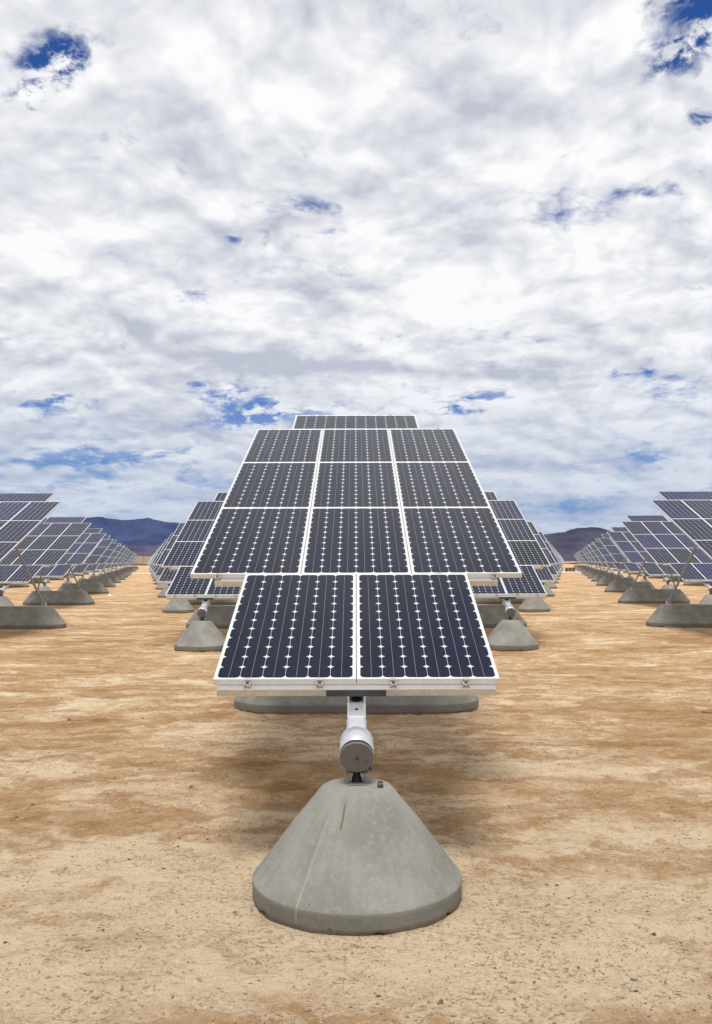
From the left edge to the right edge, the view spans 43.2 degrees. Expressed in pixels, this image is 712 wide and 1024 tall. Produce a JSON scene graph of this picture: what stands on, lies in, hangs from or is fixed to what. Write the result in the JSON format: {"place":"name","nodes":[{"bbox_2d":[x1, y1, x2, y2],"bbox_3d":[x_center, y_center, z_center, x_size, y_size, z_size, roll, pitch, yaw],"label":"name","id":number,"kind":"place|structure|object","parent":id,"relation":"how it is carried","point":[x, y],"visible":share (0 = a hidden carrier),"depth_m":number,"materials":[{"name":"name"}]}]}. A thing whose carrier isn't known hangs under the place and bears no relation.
{"place":"outdoors","nodes":[
{"label":"outdoors","id":0,"kind":"place"},
{"bbox_2d":[41,517,179,545],"bbox_3d":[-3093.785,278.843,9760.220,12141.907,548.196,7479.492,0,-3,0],"label":"mountain range","id":1,"kind":"structure","parent":0,"point":[149,531],"depth_m":10603.47,"materials":[{"name":"blue stone"}]},
{"bbox_2d":[120,545,159,556],"bbox_3d":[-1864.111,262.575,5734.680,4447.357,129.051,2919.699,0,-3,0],"label":"foothills","id":2,"kind":"structure","parent":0,"point":[143,550],"depth_m":6010.67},
{"bbox_2d":[134,556,150,563],"bbox_3d":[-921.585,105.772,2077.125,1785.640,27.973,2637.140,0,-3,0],"label":"outwash fan","id":3,"kind":"object","parent":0,"point":[142,559],"visible":0.02,"depth_m":1591.35},
{"bbox_2d":[0,562,711,1023],"bbox_3d":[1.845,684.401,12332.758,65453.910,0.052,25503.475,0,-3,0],"label":"ground","id":4,"kind":"structure","parent":0,"point":[108,688],"depth_m":5.83,"materials":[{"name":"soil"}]},
{"bbox_2d":[0,584,28,587],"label":"solar tracker","id":5,"kind":"object","parent":4,"relation":"on","point":[16,585],"visible":0.05,"depth_m":61.82,"materials":[{"name":"concrete"}]},
{"bbox_2d":[0,492,66,628],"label":"solar tracker","id":6,"kind":"object","parent":4,"relation":"on","point":[23,516],"visible":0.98,"depth_m":23.10,"materials":[{"name":"concrete"}]},
{"bbox_2d":[29,578,49,582],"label":"solar tracker","id":7,"kind":"object","parent":4,"relation":"on","point":[35,580],"visible":0.02,"depth_m":74.83,"materials":[{"name":"concrete"}]},
{"bbox_2d":[0,516,94,605],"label":"solar tracker","id":8,"kind":"object","parent":4,"relation":"on","point":[49,541],"visible":0.91,"depth_m":34.82,"materials":[{"name":"concrete"}]},
{"bbox_2d":[33,528,108,593],"bbox_3d":[-15.044,2.528,46.700,2.869,3.663,7.521,0,-3,0],"label":"solar tracker","id":9,"kind":"object","parent":4,"relation":"on","point":[81,549],"visible":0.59,"depth_m":47.73,"materials":[{"name":"concrete"}]},
{"bbox_2d":[64,535,115,586],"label":"solar tracker","id":10,"kind":"object","parent":4,"relation":"on","point":[98,551],"visible":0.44,"depth_m":60.91,"materials":[{"name":"concrete"}]},
{"bbox_2d":[78,540,120,582],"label":"solar tracker","id":11,"kind":"object","parent":4,"relation":"on","point":[108,552],"visible":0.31,"depth_m":73.94,"materials":[{"name":"concrete"}]},
{"bbox_2d":[88,543,124,579],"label":"solar tracker","id":12,"kind":"object","parent":4,"relation":"on","point":[115,553],"visible":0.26,"depth_m":86.80,"materials":[{"name":"blue glass"}]},
{"bbox_2d":[96,547,127,577],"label":"solar tracker","id":13,"kind":"object","parent":4,"relation":"on","point":[117,558],"visible":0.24,"depth_m":99.21,"materials":[{"name":"blue glass"}]},
{"bbox_2d":[103,547,129,575],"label":"solar tracker","id":14,"kind":"object","parent":4,"relation":"on","point":[120,560],"visible":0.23,"depth_m":113.41,"materials":[{"name":"white glass"}]},
{"bbox_2d":[108,549,131,573],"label":"solar tracker","id":15,"kind":"object","parent":4,"relation":"on","point":[124,558],"visible":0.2,"depth_m":125.78,"materials":[{"name":"white glass"}]},
{"bbox_2d":[115,551,133,571],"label":"solar tracker","id":16,"kind":"object","parent":4,"relation":"on","point":[127,559],"visible":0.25,"depth_m":151.52,"materials":[{"name":"white glass"}]},
{"bbox_2d":[118,552,134,571],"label":"solar tracker","id":17,"kind":"object","parent":4,"relation":"on","point":[128,562],"visible":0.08,"depth_m":163.70,"materials":[{"name":"white glass"}]},
{"bbox_2d":[120,553,135,570],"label":"solar tracker","id":18,"kind":"object","parent":4,"relation":"on","point":[131,563],"visible":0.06,"depth_m":178.36,"materials":[{"name":"white glass"}]},
{"bbox_2d":[150,546,160,580],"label":"solar tracker","id":19,"kind":"object","parent":4,"relation":"on","point":[154,579],"visible":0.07,"depth_m":83.28,"materials":[{"name":"white glass"}]},
{"bbox_2d":[151,544,162,584],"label":"solar tracker","id":20,"kind":"object","parent":4,"relation":"on","point":[156,582],"visible":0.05,"depth_m":69.80,"materials":[{"name":"concrete"}]},
{"bbox_2d":[152,539,167,589],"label":"solar tracker","id":21,"kind":"object","parent":4,"relation":"on","point":[160,586],"visible":0.09,"depth_m":57.23,"materials":[{"name":"concrete"}]},
{"bbox_2d":[153,533,173,597],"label":"solar tracker","id":22,"kind":"object","parent":4,"relation":"on","point":[163,592],"visible":0.12,"depth_m":44.20,"materials":[{"name":"concrete"}]},
{"bbox_2d":[186,784,192,789],"bbox_3d":[-1.253,2.062,6.728,0.038,0.050,0.070,-2,-3,24],"label":"stone","id":23,"kind":"object","parent":4,"relation":"on","point":[189,786],"visible":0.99,"depth_m":6.72,"materials":[{"name":"beige stone"}]},
{"bbox_2d":[156,522,237,612],"bbox_3d":[-6.012,1.788,33.771,2.869,3.663,7.521,0,-3,0],"label":"solar tracker","id":24,"kind":"object","parent":4,"relation":"on","point":[167,576],"visible":0.21,"depth_m":31.73,"materials":[{"name":"concrete"}]},
{"bbox_2d":[161,492,240,651],"bbox_3d":[-3.011,1.064,20.842,2.869,3.663,7.521,0,-3,0],"label":"solar tracker","id":25,"kind":"object","parent":4,"relation":"on","point":[206,622],"visible":0.46,"depth_m":19.19,"materials":[{"name":"concrete"}]},
{"bbox_2d":[132,562,577,565],"bbox_3d":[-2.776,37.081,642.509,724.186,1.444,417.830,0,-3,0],"label":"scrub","id":26,"kind":"object","parent":4,"relation":"on","point":[147,564],"visible":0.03,"depth_m":518.34,"materials":[{"name":"beige plant"}]},
{"bbox_2d":[190,414,521,935],"bbox_3d":[0.000,0.341,7.912,2.869,3.663,7.521,0,-3,0],"label":"solar tracker","id":27,"kind":"object","parent":4,"relation":"on","point":[355,558],"visible":0.98,"depth_m":6.03,"materials":[{"name":"concrete"}]},
{"bbox_2d":[471,492,550,650],"bbox_3d":[3.016,1.048,20.842,2.869,3.663,7.521,0,-3,0],"label":"solar tracker","id":28,"kind":"object","parent":4,"relation":"on","point":[506,621],"visible":0.5,"depth_m":19.14,"materials":[{"name":"concrete"}]},
{"bbox_2d":[475,521,556,611],"bbox_3d":[6.019,1.756,33.771,2.869,3.663,7.521,0,-3,0],"label":"solar tracker","id":29,"kind":"object","parent":4,"relation":"on","point":[544,574],"visible":0.22,"depth_m":31.64,"materials":[{"name":"concrete"}]},
{"bbox_2d":[538,532,558,596],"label":"solar tracker","id":30,"kind":"object","parent":4,"relation":"on","point":[548,590],"visible":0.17,"depth_m":44.56,"materials":[{"name":"concrete"}]},
{"bbox_2d":[544,538,560,588],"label":"solar tracker","id":31,"kind":"object","parent":4,"relation":"on","point":[551,585],"visible":0.07,"depth_m":56.10,"materials":[{"name":"concrete"}]},
{"bbox_2d":[548,542,560,582],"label":"solar tracker","id":32,"kind":"object","parent":4,"relation":"on","point":[555,579],"visible":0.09,"depth_m":70.08,"materials":[{"name":"concrete"}]},
{"bbox_2d":[551,545,561,579],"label":"solar tracker","id":33,"kind":"object","parent":4,"relation":"on","point":[557,577],"visible":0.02,"depth_m":83.01,"materials":[{"name":"white glass"}]},
{"bbox_2d":[577,551,593,569],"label":"solar tracker","id":34,"kind":"object","parent":4,"relation":"on","point":[582,561],"visible":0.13,"depth_m":165.38,"materials":[{"name":"white glass"}]},
{"bbox_2d":[578,550,596,570],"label":"solar tracker","id":35,"kind":"object","parent":4,"relation":"on","point":[584,558],"visible":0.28,"depth_m":151.20,"materials":[{"name":"white glass"}]},
{"bbox_2d":[581,550,603,572],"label":"solar tracker","id":36,"kind":"object","parent":4,"relation":"on","point":[588,558],"visible":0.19,"depth_m":125.88,"materials":[{"name":"white glass"}]},
{"bbox_2d":[582,546,609,574],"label":"solar tracker","id":37,"kind":"object","parent":4,"relation":"on","point":[591,558],"visible":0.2,"depth_m":112.99,"materials":[{"name":"white glass"}]},
{"bbox_2d":[585,544,615,575],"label":"solar tracker","id":38,"kind":"object","parent":4,"relation":"on","point":[594,556],"visible":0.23,"depth_m":100.03,"materials":[{"name":"white glass"}]},
{"bbox_2d":[587,542,623,578],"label":"solar tracker","id":39,"kind":"object","parent":4,"relation":"on","point":[598,554],"visible":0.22,"depth_m":86.86,"materials":[{"name":"blue glass"}]},
{"bbox_2d":[591,539,636,581],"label":"solar tracker","id":40,"kind":"object","parent":4,"relation":"on","point":[603,551],"visible":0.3,"depth_m":73.86,"materials":[{"name":"concrete"}]},
{"bbox_2d":[596,534,648,585],"bbox_3d":[18.090,3.155,59.629,2.869,3.663,7.521,0,-3,0],"label":"solar tracker","id":41,"kind":"object","parent":4,"relation":"on","point":[612,548],"visible":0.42,"depth_m":60.84,"materials":[{"name":"concrete"}]},
{"bbox_2d":[604,527,678,591],"bbox_3d":[15.081,2.447,46.700,2.869,3.663,7.521,0,-3,0],"label":"solar tracker","id":42,"kind":"object","parent":4,"relation":"on","point":[632,549],"visible":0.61,"depth_m":47.66,"materials":[{"name":"concrete"}]},
{"bbox_2d":[618,515,711,603],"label":"solar tracker","id":43,"kind":"object","parent":4,"relation":"on","point":[662,539],"visible":0.9,"depth_m":34.86,"materials":[{"name":"concrete"}]},
{"bbox_2d":[663,576,682,580],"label":"solar tracker","id":44,"kind":"object","parent":4,"relation":"on","point":[675,578],"visible":0.02,"depth_m":74.84,"materials":[{"name":"concrete"}]},
{"bbox_2d":[646,490,711,627],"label":"solar tracker","id":45,"kind":"object","parent":4,"relation":"on","point":[688,514],"visible":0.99,"depth_m":23.11,"materials":[{"name":"concrete"}]},
{"bbox_2d":[683,582,711,585],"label":"solar tracker","id":46,"kind":"object","parent":4,"relation":"on","point":[694,584],"visible":0.06,"depth_m":61.78,"materials":[{"name":"concrete"}]},
{"bbox_2d":[0,0,711,534],"label":"sky","id":47,"kind":"structure","parent":0,"point":[222,222],"materials":[{"name":"white"}]},
{"bbox_2d":[89,571,623,573],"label":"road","id":48,"kind":"structure","parent":0,"point":[561,572],"depth_m":135.20,"materials":[{"name":"brown sand"}]},
{"bbox_2d":[565,568,574,570],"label":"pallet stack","id":49,"kind":"object","parent":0,"point":[569,569],"visible":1,"depth_m":146.97,"materials":[{"name":"brown wood"}]},
{"bbox_2d":[544,527,611,561],"bbox_3d":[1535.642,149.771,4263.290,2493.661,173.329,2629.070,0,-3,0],"label":"desert mountain","id":50,"kind":"structure","parent":0,"point":[568,545],"depth_m":4232.55,"materials":[{"name":"purple stone"}]}
]}

